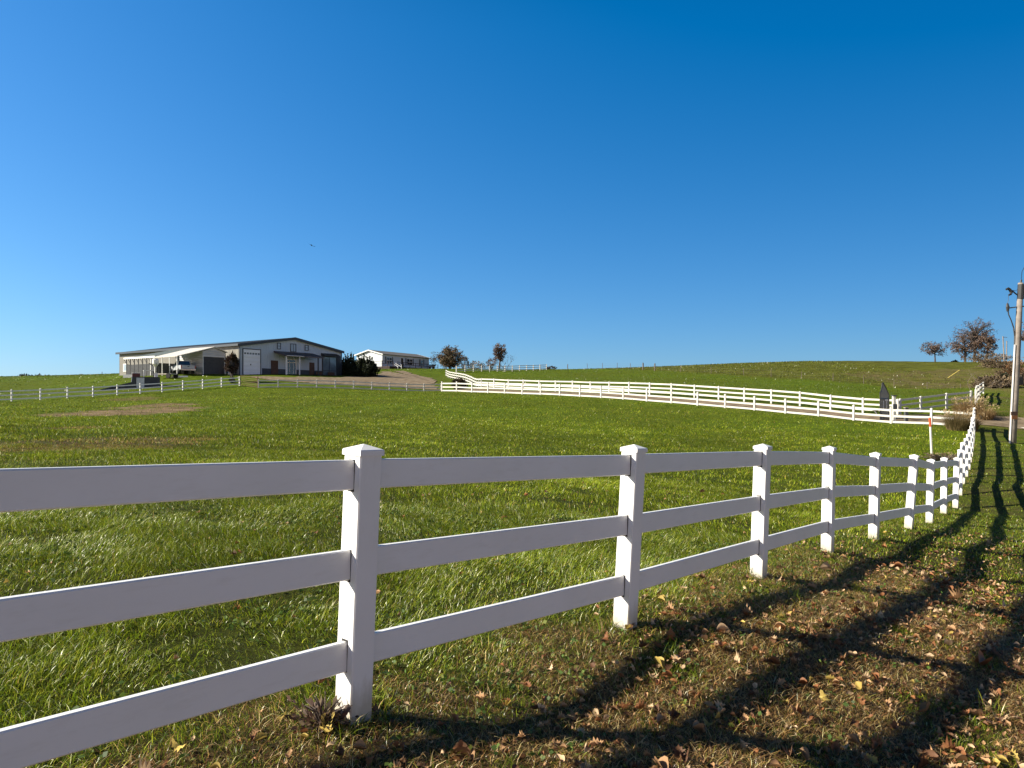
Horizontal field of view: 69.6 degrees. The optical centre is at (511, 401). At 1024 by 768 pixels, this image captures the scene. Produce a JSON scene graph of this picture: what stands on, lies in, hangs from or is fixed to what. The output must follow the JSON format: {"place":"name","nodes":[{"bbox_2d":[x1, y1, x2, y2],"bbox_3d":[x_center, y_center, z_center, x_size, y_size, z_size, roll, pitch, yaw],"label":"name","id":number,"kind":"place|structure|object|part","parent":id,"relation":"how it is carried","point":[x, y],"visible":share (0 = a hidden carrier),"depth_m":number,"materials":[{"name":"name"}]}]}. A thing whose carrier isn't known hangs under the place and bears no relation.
{"place":"outdoors","nodes":[
{"label":"outdoors","id":0,"kind":"place"},
{"bbox_2d":[251,371,438,388],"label":"gravel yard","id":1,"kind":"structure","parent":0,"point":[387,377],"depth_m":103.87,"materials":[{"name":"beige gravel"}]},
{"bbox_2d":[396,371,436,383],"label":"house track","id":2,"kind":"structure","parent":0,"point":[431,380],"depth_m":120.04,"materials":[{"name":"beige gravel"}]},
{"bbox_2d":[0,416,976,508],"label":"pasture grass","id":3,"kind":"structure","parent":0,"point":[157,424],"depth_m":30.44,"materials":[{"name":"green plant"}]},
{"bbox_2d":[0,361,1023,767],"bbox_3d":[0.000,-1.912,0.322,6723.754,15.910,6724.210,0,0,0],"label":"ground","id":4,"kind":"structure","parent":0,"point":[1000,437],"depth_m":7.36,"materials":[{"name":"green plant"}]},
{"bbox_2d":[0,376,239,400],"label":"rail fence","id":5,"kind":"object","parent":4,"relation":"on","point":[117,389],"visible":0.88,"depth_m":76.20,"materials":[{"name":"white plastic"}]},
{"bbox_2d":[101,377,159,389],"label":"loading ramp","id":6,"kind":"structure","parent":4,"relation":"on","point":[142,380],"depth_m":84.86,"materials":[{"name":"black metal"}]},
{"bbox_2d":[132,373,139,376],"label":"crate","id":7,"kind":"object","parent":6,"relation":"on","point":[135,374],"visible":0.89,"depth_m":85.45,"materials":[{"name":"red paint"}]},
{"bbox_2d":[149,359,159,376],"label":"feed hopper","id":8,"kind":"object","parent":4,"relation":"on","point":[155,362],"visible":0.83,"depth_m":98.70,"materials":[{"name":"white paint"}]},
{"bbox_2d":[158,373,177,377],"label":"utility trailer","id":9,"kind":"object","parent":4,"relation":"on","point":[168,375],"visible":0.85,"depth_m":95.45,"materials":[{"name":"metal"}]},
{"bbox_2d":[170,361,195,373],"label":"pickup truck","id":10,"kind":"object","parent":4,"relation":"on","point":[184,366],"visible":0.94,"depth_m":100.41,"materials":[{"name":"white paint"}]},
{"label":"rear window","id":11,"kind":"part","parent":10,"relation":"part of","materials":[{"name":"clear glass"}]},
{"bbox_2d":[153,347,227,375],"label":"garage shed","id":12,"kind":"structure","parent":4,"relation":"on","point":[207,360],"depth_m":102.48,"materials":[{"name":"white metal"}]},
{"bbox_2d":[204,357,223,373],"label":"roll up door","id":13,"kind":"structure","parent":12,"relation":"in","point":[212,365],"depth_m":102.65,"materials":[{"name":"black metal"}]},
{"bbox_2d":[115,337,343,374],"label":"barn","id":14,"kind":"structure","parent":4,"relation":"on","point":[294,355],"depth_m":111.34,"materials":[{"name":"metal"}]},
{"bbox_2d":[124,349,185,375],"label":"stall lean to","id":15,"kind":"object","parent":14,"relation":"attached to","point":[134,368],"visible":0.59,"depth_m":106.22,"materials":[{"name":"white metal"}]},
{"bbox_2d":[242,348,260,374],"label":"overhead door","id":16,"kind":"structure","parent":14,"relation":"in","point":[251,358],"depth_m":105.52,"materials":[{"name":"white metal"}]},
{"bbox_2d":[271,360,277,373],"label":"wooden door","id":17,"kind":"structure","parent":14,"relation":"in","point":[274,364],"depth_m":108.71,"materials":[{"name":"brown wood"}]},
{"bbox_2d":[287,359,295,373],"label":"entrance door","id":18,"kind":"structure","parent":14,"relation":"in","point":[291,363],"depth_m":111.26,"materials":[{"name":"white paint"}]},
{"bbox_2d":[290,343,295,351],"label":"window","id":19,"kind":"structure","parent":14,"relation":"in","point":[292,346],"depth_m":111.42,"materials":[{"name":"white glass"}]},
{"bbox_2d":[309,362,314,374],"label":"wooden door","id":20,"kind":"structure","parent":14,"relation":"in","point":[311,365],"depth_m":114.32,"materials":[{"name":"brown wood"}]},
{"bbox_2d":[322,356,336,374],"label":"storefront window","id":21,"kind":"structure","parent":14,"relation":"in","point":[329,363],"depth_m":117.26,"materials":[{"name":"glass"}]},
{"bbox_2d":[224,351,238,379],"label":"tree","id":22,"kind":"object","parent":4,"relation":"on","point":[233,368],"visible":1,"depth_m":92.14,"materials":[{"name":"brown plant"}]},
{"bbox_2d":[240,376,257,387],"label":"pipe gate","id":23,"kind":"structure","parent":4,"relation":"on","point":[249,380],"depth_m":87.27,"materials":[{"name":"grey metal"}]},
{"bbox_2d":[282,692,358,740],"bbox_3d":[-0.882,1.426,3.381,0.353,0.208,0.356,0,0,-25],"label":"dead plant","id":24,"kind":"object","parent":4,"relation":"on","point":[316,707],"visible":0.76,"depth_m":3.34,"materials":[{"name":"brown plant"}]},
{"bbox_2d":[342,352,354,374],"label":"cedar bush","id":25,"kind":"object","parent":4,"relation":"on","point":[347,362],"visible":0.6,"depth_m":119.90,"materials":[{"name":"green plant"}]},
{"bbox_2d":[258,379,440,390],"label":"rail fence","id":26,"kind":"object","parent":4,"relation":"on","point":[335,384],"visible":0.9,"depth_m":90.25,"materials":[{"name":"white plastic"}]},
{"bbox_2d":[349,353,380,376],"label":"cedar bush","id":27,"kind":"object","parent":4,"relation":"on","point":[367,367],"visible":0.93,"depth_m":116.19,"materials":[{"name":"green plant"}]},
{"bbox_2d":[354,350,432,368],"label":"manufactured house","id":28,"kind":"structure","parent":4,"relation":"on","point":[387,360],"depth_m":158.74,"materials":[{"name":"white"}]},
{"bbox_2d":[385,357,392,363],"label":"window","id":29,"kind":"structure","parent":28,"relation":"in","point":[386,358],"depth_m":156.98,"materials":[{"name":"black glass"}]},
{"bbox_2d":[405,358,413,364],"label":"window","id":30,"kind":"structure","parent":28,"relation":"in","point":[409,361],"depth_m":163.27,"materials":[{"name":"black glass"}]},
{"bbox_2d":[0,495,816,767],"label":"pasture grass","id":31,"kind":"structure","parent":4,"relation":"on","point":[593,552],"depth_m":6.02,"materials":[{"name":"green plant"}]},
{"bbox_2d":[431,344,463,368],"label":"round tree","id":32,"kind":"object","parent":4,"relation":"on","point":[445,357],"visible":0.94,"depth_m":164.88,"materials":[{"name":"brown plant"}]},
{"bbox_2d":[451,377,467,389],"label":"shrub","id":33,"kind":"object","parent":4,"relation":"on","point":[459,380],"visible":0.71,"depth_m":86.15,"materials":[{"name":"brown plant"}]},
{"bbox_2d":[457,354,468,367],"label":"tree","id":34,"kind":"object","parent":4,"relation":"on","point":[462,358],"visible":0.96,"depth_m":163.72,"materials":[{"name":"brown plant"}]},
{"bbox_2d":[446,370,492,386],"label":"rail fence","id":35,"kind":"object","parent":4,"relation":"on","point":[465,377],"visible":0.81,"depth_m":101.93,"materials":[{"name":"white plastic"}]},
{"bbox_2d":[0,442,949,551],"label":"pasture grass","id":36,"kind":"structure","parent":4,"relation":"on","point":[280,456],"depth_m":13.31,"materials":[{"name":"green plant"}]},
{"bbox_2d":[466,360,487,368],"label":"tree","id":37,"kind":"object","parent":4,"relation":"on","point":[472,364],"visible":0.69,"depth_m":184.74,"materials":[{"name":"brown plant"}]},
{"bbox_2d":[0,408,974,767],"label":"rail fence","id":38,"kind":"object","parent":4,"relation":"on","point":[362,558],"visible":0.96,"depth_m":3.44,"materials":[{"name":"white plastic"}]},
{"bbox_2d":[0,387,976,440],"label":"pasture grass","id":39,"kind":"structure","parent":4,"relation":"on","point":[44,410],"depth_m":55.18,"materials":[{"name":"green plant"}]},
{"bbox_2d":[486,358,496,368],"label":"tree","id":40,"kind":"object","parent":4,"relation":"on","point":[492,363],"visible":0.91,"depth_m":163.99,"materials":[{"name":"brown plant"}]},
{"bbox_2d":[493,343,507,367],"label":"tall tree","id":41,"kind":"object","parent":4,"relation":"on","point":[501,350],"visible":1,"depth_m":162.76,"materials":[{"name":"brown plant"}]},
{"bbox_2d":[456,364,546,371],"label":"rail fence","id":42,"kind":"object","parent":4,"relation":"on","point":[519,367],"visible":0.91,"depth_m":146.34,"materials":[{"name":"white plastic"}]},
{"bbox_2d":[0,501,1023,767],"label":"weeds","id":43,"kind":"object","parent":4,"relation":"on","point":[450,689],"visible":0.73,"depth_m":5.00,"materials":[{"name":"green plant"}]},
{"bbox_2d":[0,360,1023,416],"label":"hill grass","id":44,"kind":"structure","parent":4,"relation":"on","point":[737,364],"depth_m":121.53,"materials":[{"name":"green plant"}]},
{"bbox_2d":[3,481,1023,767],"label":"leaf litter","id":45,"kind":"object","parent":4,"relation":"on","point":[461,749],"visible":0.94,"depth_m":4.85,"materials":[{"name":"brown plant"}]},
{"bbox_2d":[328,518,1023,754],"bbox_3d":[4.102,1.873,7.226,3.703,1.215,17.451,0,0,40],"label":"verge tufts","id":46,"kind":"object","parent":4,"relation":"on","point":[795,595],"visible":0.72,"depth_m":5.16,"materials":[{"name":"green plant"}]},
{"bbox_2d":[493,379,898,414],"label":"rail fence","id":47,"kind":"object","parent":4,"relation":"on","point":[830,401],"visible":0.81,"depth_m":65.73,"materials":[{"name":"white plastic"}]},
{"bbox_2d":[692,720,703,730],"bbox_3d":[0.950,1.653,3.755,0.079,0.046,0.041,27,-17,-26],"label":"fallen leaf","id":48,"kind":"object","parent":4,"relation":"on","point":[697,725],"visible":1,"depth_m":3.75,"materials":[{"name":"brown plant"}]},
{"bbox_2d":[441,381,972,424],"bbox_3d":[10.691,-0.203,64.337,51.277,4.015,0.161,0,0,44],"label":"rail fence","id":49,"kind":"object","parent":4,"relation":"on","point":[818,409],"visible":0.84,"depth_m":58.37,"materials":[{"name":"white plastic"}]},
{"bbox_2d":[703,717,714,726],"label":"fallen leaf","id":50,"kind":"object","parent":4,"relation":"on","point":[707,723],"visible":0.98,"depth_m":3.85,"materials":[{"name":"plant"}]},
{"bbox_2d":[713,711,719,718],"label":"fallen leaf","id":51,"kind":"object","parent":4,"relation":"on","point":[717,716],"visible":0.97,"depth_m":3.92,"materials":[{"name":"plant"}]},
{"bbox_2d":[730,651,739,662],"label":"fallen leaf","id":52,"kind":"object","parent":4,"relation":"on","point":[736,658],"visible":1,"depth_m":4.70,"materials":[{"name":"beige plant"}]},
{"bbox_2d":[761,657,771,661],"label":"fallen leaf","id":53,"kind":"object","parent":4,"relation":"on","point":[765,660],"visible":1,"depth_m":4.78,"materials":[{"name":"brown plant"}]},
{"bbox_2d":[768,656,780,663],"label":"fallen leaf","id":54,"kind":"object","parent":4,"relation":"on","point":[775,659],"visible":1,"depth_m":4.76,"materials":[{"name":"brown plant"}]},
{"bbox_2d":[774,622,785,627],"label":"fallen leaf","id":55,"kind":"object","parent":4,"relation":"on","point":[779,624],"visible":1,"depth_m":5.46,"materials":[{"name":"brown plant"}]},
{"bbox_2d":[600,363,960,388],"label":"wire fence","id":56,"kind":"object","parent":4,"relation":"on","point":[748,373],"visible":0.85,"depth_m":130.35,"materials":[{"name":"grey wood"}]},
{"bbox_2d":[781,741,792,755],"bbox_3d":[1.360,1.714,3.631,0.062,0.066,0.087,-14,-22,16],"label":"fallen leaf","id":57,"kind":"object","parent":4,"relation":"on","point":[788,754],"visible":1,"depth_m":3.62,"materials":[{"name":"brown plant"}]},
{"bbox_2d":[804,623,812,631],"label":"fallen leaf","id":58,"kind":"object","parent":4,"relation":"on","point":[808,627],"visible":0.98,"depth_m":5.53,"materials":[{"name":"brown plant"}]},
{"bbox_2d":[810,698,821,703],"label":"fallen leaf","id":59,"kind":"object","parent":4,"relation":"on","point":[817,702],"visible":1,"depth_m":4.31,"materials":[{"name":"brown plant"}]},
{"bbox_2d":[819,690,829,701],"bbox_3d":[1.871,1.782,4.415,0.070,0.056,0.099,-17,13,11],"label":"fallen leaf","id":60,"kind":"object","parent":4,"relation":"on","point":[823,696],"visible":0.97,"depth_m":4.43,"materials":[{"name":"yellow plant"}]},
{"bbox_2d":[846,733,858,742],"bbox_3d":[1.827,1.801,3.947,0.040,0.045,0.077,23,-10,-28],"label":"fallen leaf","id":61,"kind":"object","parent":4,"relation":"on","point":[853,737],"visible":0.91,"depth_m":3.94,"materials":[{"name":"brown plant"}]},
{"bbox_2d":[848,651,856,655],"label":"fallen leaf","id":62,"kind":"object","parent":4,"relation":"on","point":[851,653],"visible":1,"depth_m":5.20,"materials":[{"name":"beige plant"}]},
{"bbox_2d":[856,695,864,704],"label":"fallen leaf","id":63,"kind":"object","parent":4,"relation":"on","point":[860,701],"visible":1,"depth_m":4.50,"materials":[{"name":"orange plant"}]},
{"bbox_2d":[861,672,870,678],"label":"fallen leaf","id":64,"kind":"object","parent":4,"relation":"on","point":[866,676],"visible":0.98,"depth_m":4.86,"materials":[{"name":"beige plant"}]},
{"bbox_2d":[875,687,884,692],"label":"fallen leaf","id":65,"kind":"object","parent":4,"relation":"on","point":[881,690],"visible":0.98,"depth_m":4.71,"materials":[{"name":"plant"}]},
{"bbox_2d":[883,697,891,707],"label":"fallen leaf","id":66,"kind":"object","parent":4,"relation":"on","point":[887,703],"visible":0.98,"depth_m":4.53,"materials":[{"name":"beige plant"}]},
{"bbox_2d":[891,395,896,420],"bbox_3d":[26.450,0.582,50.975,0.260,2.020,0.350,0,0,0],"label":"keypad pedestal","id":67,"kind":"object","parent":4,"relation":"on","point":[894,405],"visible":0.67,"depth_m":50.91,"materials":[{"name":"white plastic"}]},
{"bbox_2d":[903,407,908,420],"bbox_3d":[27.026,1.009,50.500,0.240,1.212,0.240,0,0,0],"label":"bollard post","id":68,"kind":"object","parent":4,"relation":"on","point":[905,413],"visible":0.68,"depth_m":50.40,"materials":[{"name":"white plastic"}]},
{"bbox_2d":[929,417,932,453],"bbox_3d":[17.627,1.501,31.000,0.176,1.637,0.089,0,0,0],"label":"marker post","id":69,"kind":"object","parent":4,"relation":"on","point":[930,433],"visible":0.87,"depth_m":30.96,"materials":[{"name":"white plastic"}]},
{"bbox_2d":[920,341,948,361],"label":"oak tree","id":70,"kind":"object","parent":4,"relation":"on","point":[933,350],"visible":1,"depth_m":177.50,"materials":[{"name":"brown plant"}]},
{"bbox_2d":[899,391,972,414],"bbox_3d":[31.431,0.208,54.639,6.377,2.035,0.241,0,0,-13],"label":"rail fence","id":71,"kind":"object","parent":4,"relation":"on","point":[920,398],"visible":0.83,"depth_m":54.61,"materials":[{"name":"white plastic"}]},
{"bbox_2d":[919,452,956,460],"bbox_3d":[17.122,2.260,29.080,1.738,0.544,1.690,0,0,45],"label":"weed clump","id":72,"kind":"object","parent":4,"relation":"on","point":[936,456],"visible":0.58,"depth_m":28.94,"materials":[{"name":"brown plant"}]},
{"bbox_2d":[940,737,955,748],"bbox_3d":[2.438,1.910,4.100,0.094,0.071,0.067,-3,26,9],"label":"fallen leaf","id":73,"kind":"object","parent":4,"relation":"on","point":[947,745],"visible":1,"depth_m":4.12,"materials":[{"name":"brown plant"}]},
{"bbox_2d":[947,625,955,631],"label":"fallen leaf","id":74,"kind":"object","parent":4,"relation":"on","point":[952,627],"visible":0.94,"depth_m":6.29,"materials":[{"name":"beige plant"}]},
{"bbox_2d":[954,746,965,754],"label":"fallen leaf","id":75,"kind":"object","parent":4,"relation":"on","point":[961,750],"visible":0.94,"depth_m":4.07,"materials":[{"name":"brown plant"}]},
{"bbox_2d":[948,333,985,361],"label":"oak tree","id":76,"kind":"object","parent":4,"relation":"on","point":[970,346],"visible":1,"depth_m":181.68,"materials":[{"name":"brown plant"}]},
{"bbox_2d":[946,393,988,415],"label":"ornamental grass","id":77,"kind":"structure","parent":4,"relation":"on","point":[964,406],"depth_m":51.59,"materials":[{"name":"beige plant"}]},
{"bbox_2d":[952,316,997,361],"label":"oak tree","id":78,"kind":"object","parent":4,"relation":"on","point":[973,332],"visible":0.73,"depth_m":185.42,"materials":[{"name":"brown plant"}]},
{"bbox_2d":[975,382,983,404],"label":"rail fence","id":79,"kind":"object","parent":4,"relation":"on","point":[978,388],"visible":0.87,"depth_m":65.93,"materials":[{"name":"white plastic"}]},
{"bbox_2d":[951,367,1010,397],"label":"bare tree","id":80,"kind":"object","parent":4,"relation":"on","point":[980,382],"visible":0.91,"depth_m":71.16,"materials":[{"name":"brown plant"}]},
{"bbox_2d":[977,621,985,629],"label":"fallen leaf","id":81,"kind":"object","parent":4,"relation":"on","point":[982,625],"visible":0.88,"depth_m":6.62,"materials":[{"name":"brown plant"}]},
{"bbox_2d":[969,403,1000,419],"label":"ornamental grass","id":82,"kind":"object","parent":4,"relation":"on","point":[990,414],"depth_m":50.12,"materials":[{"name":"beige plant"}]},
{"bbox_2d":[973,332,998,357],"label":"oak tree","id":83,"kind":"object","parent":4,"relation":"on","point":[989,342],"visible":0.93,"depth_m":179.72,"materials":[{"name":"brown plant"}]},
{"bbox_2d":[969,373,1010,387],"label":"thicket","id":84,"kind":"object","parent":4,"relation":"on","point":[974,384],"visible":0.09,"depth_m":102.25,"materials":[{"name":"brown plant"}]},
{"bbox_2d":[985,718,995,724],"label":"fallen leaf","id":85,"kind":"object","parent":4,"relation":"on","point":[989,721],"visible":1,"depth_m":4.59,"materials":[{"name":"brown plant"}]},
{"bbox_2d":[961,352,1021,361],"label":"thicket","id":86,"kind":"object","parent":4,"relation":"on","point":[979,358],"visible":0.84,"depth_m":149.06,"materials":[{"name":"brown plant"}]},
{"bbox_2d":[972,374,1023,387],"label":"thicket","id":87,"kind":"object","parent":4,"relation":"on","point":[988,381],"visible":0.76,"depth_m":83.14,"materials":[{"name":"brown plant"}]},
{"bbox_2d":[976,359,1021,367],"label":"thicket","id":88,"kind":"object","parent":4,"relation":"on","point":[990,363],"visible":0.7,"depth_m":127.69,"materials":[{"name":"brown plant"}]},
{"bbox_2d":[1002,336,1006,364],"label":"utility pole","id":89,"kind":"object","parent":4,"relation":"on","point":[1003,349],"visible":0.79,"depth_m":129.92,"materials":[{"name":"grey wood"}]},
{"bbox_2d":[998,372,1010,381],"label":"shrub","id":90,"kind":"object","parent":4,"relation":"on","point":[1002,374],"visible":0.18,"depth_m":85.88,"materials":[{"name":"brown plant"}]},
{"bbox_2d":[990,367,1023,376],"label":"thicket","id":91,"kind":"object","parent":4,"relation":"on","point":[999,371],"visible":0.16,"depth_m":112.22,"materials":[{"name":"brown plant"}]},
{"bbox_2d":[1001,359,1023,385],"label":"thicket","id":92,"kind":"object","parent":4,"relation":"on","point":[1009,370],"visible":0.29,"depth_m":100.31,"materials":[{"name":"brown plant"}]},
{"bbox_2d":[1007,748,1018,760],"bbox_3d":[2.846,2.011,4.197,0.065,0.039,0.095,-22,1,-10],"label":"fallen leaf","id":93,"kind":"object","parent":4,"relation":"on","point":[1015,755],"visible":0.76,"depth_m":4.18,"materials":[{"name":"yellow plant"}]},
{"bbox_2d":[1005,268,1023,443],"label":"utility pole","id":94,"kind":"object","parent":4,"relation":"on","point":[1017,380],"visible":0.97,"depth_m":39.87,"materials":[{"name":"grey wood"}]},
{"bbox_2d":[0,0,1023,375],"label":"sky","id":95,"kind":"structure","parent":0,"point":[579,184],"materials":[{"name":"blue"}]},
{"bbox_2d":[439,389,1023,428],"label":"driveway","id":96,"kind":"structure","parent":0,"point":[1002,421],"depth_m":57.00,"materials":[{"name":"beige gravel"}]},
{"bbox_2d":[872,382,888,419],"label":"driveway gate","id":97,"kind":"structure","parent":96,"relation":"on","point":[884,398],"depth_m":52.19,"materials":[{"name":"black metal"}]},
{"bbox_2d":[790,508,1023,608],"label":"verge grass","id":98,"kind":"structure","parent":0,"point":[974,526],"depth_m":11.17,"materials":[{"name":"green plant"}]},
{"bbox_2d":[935,408,978,430],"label":"ornamental grass","id":99,"kind":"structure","parent":0,"point":[957,422],"depth_m":45.10,"materials":[{"name":"beige plant"}]},
{"bbox_2d":[961,411,986,430],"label":"ornamental grass","id":100,"kind":"object","parent":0,"point":[978,424],"depth_m":45.19,"materials":[{"name":"brown plant"}]},
{"bbox_2d":[949,441,1023,515],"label":"verge grass","id":101,"kind":"structure","parent":0,"point":[1016,445],"depth_m":25.21,"materials":[{"name":"green plant"}]}
]}

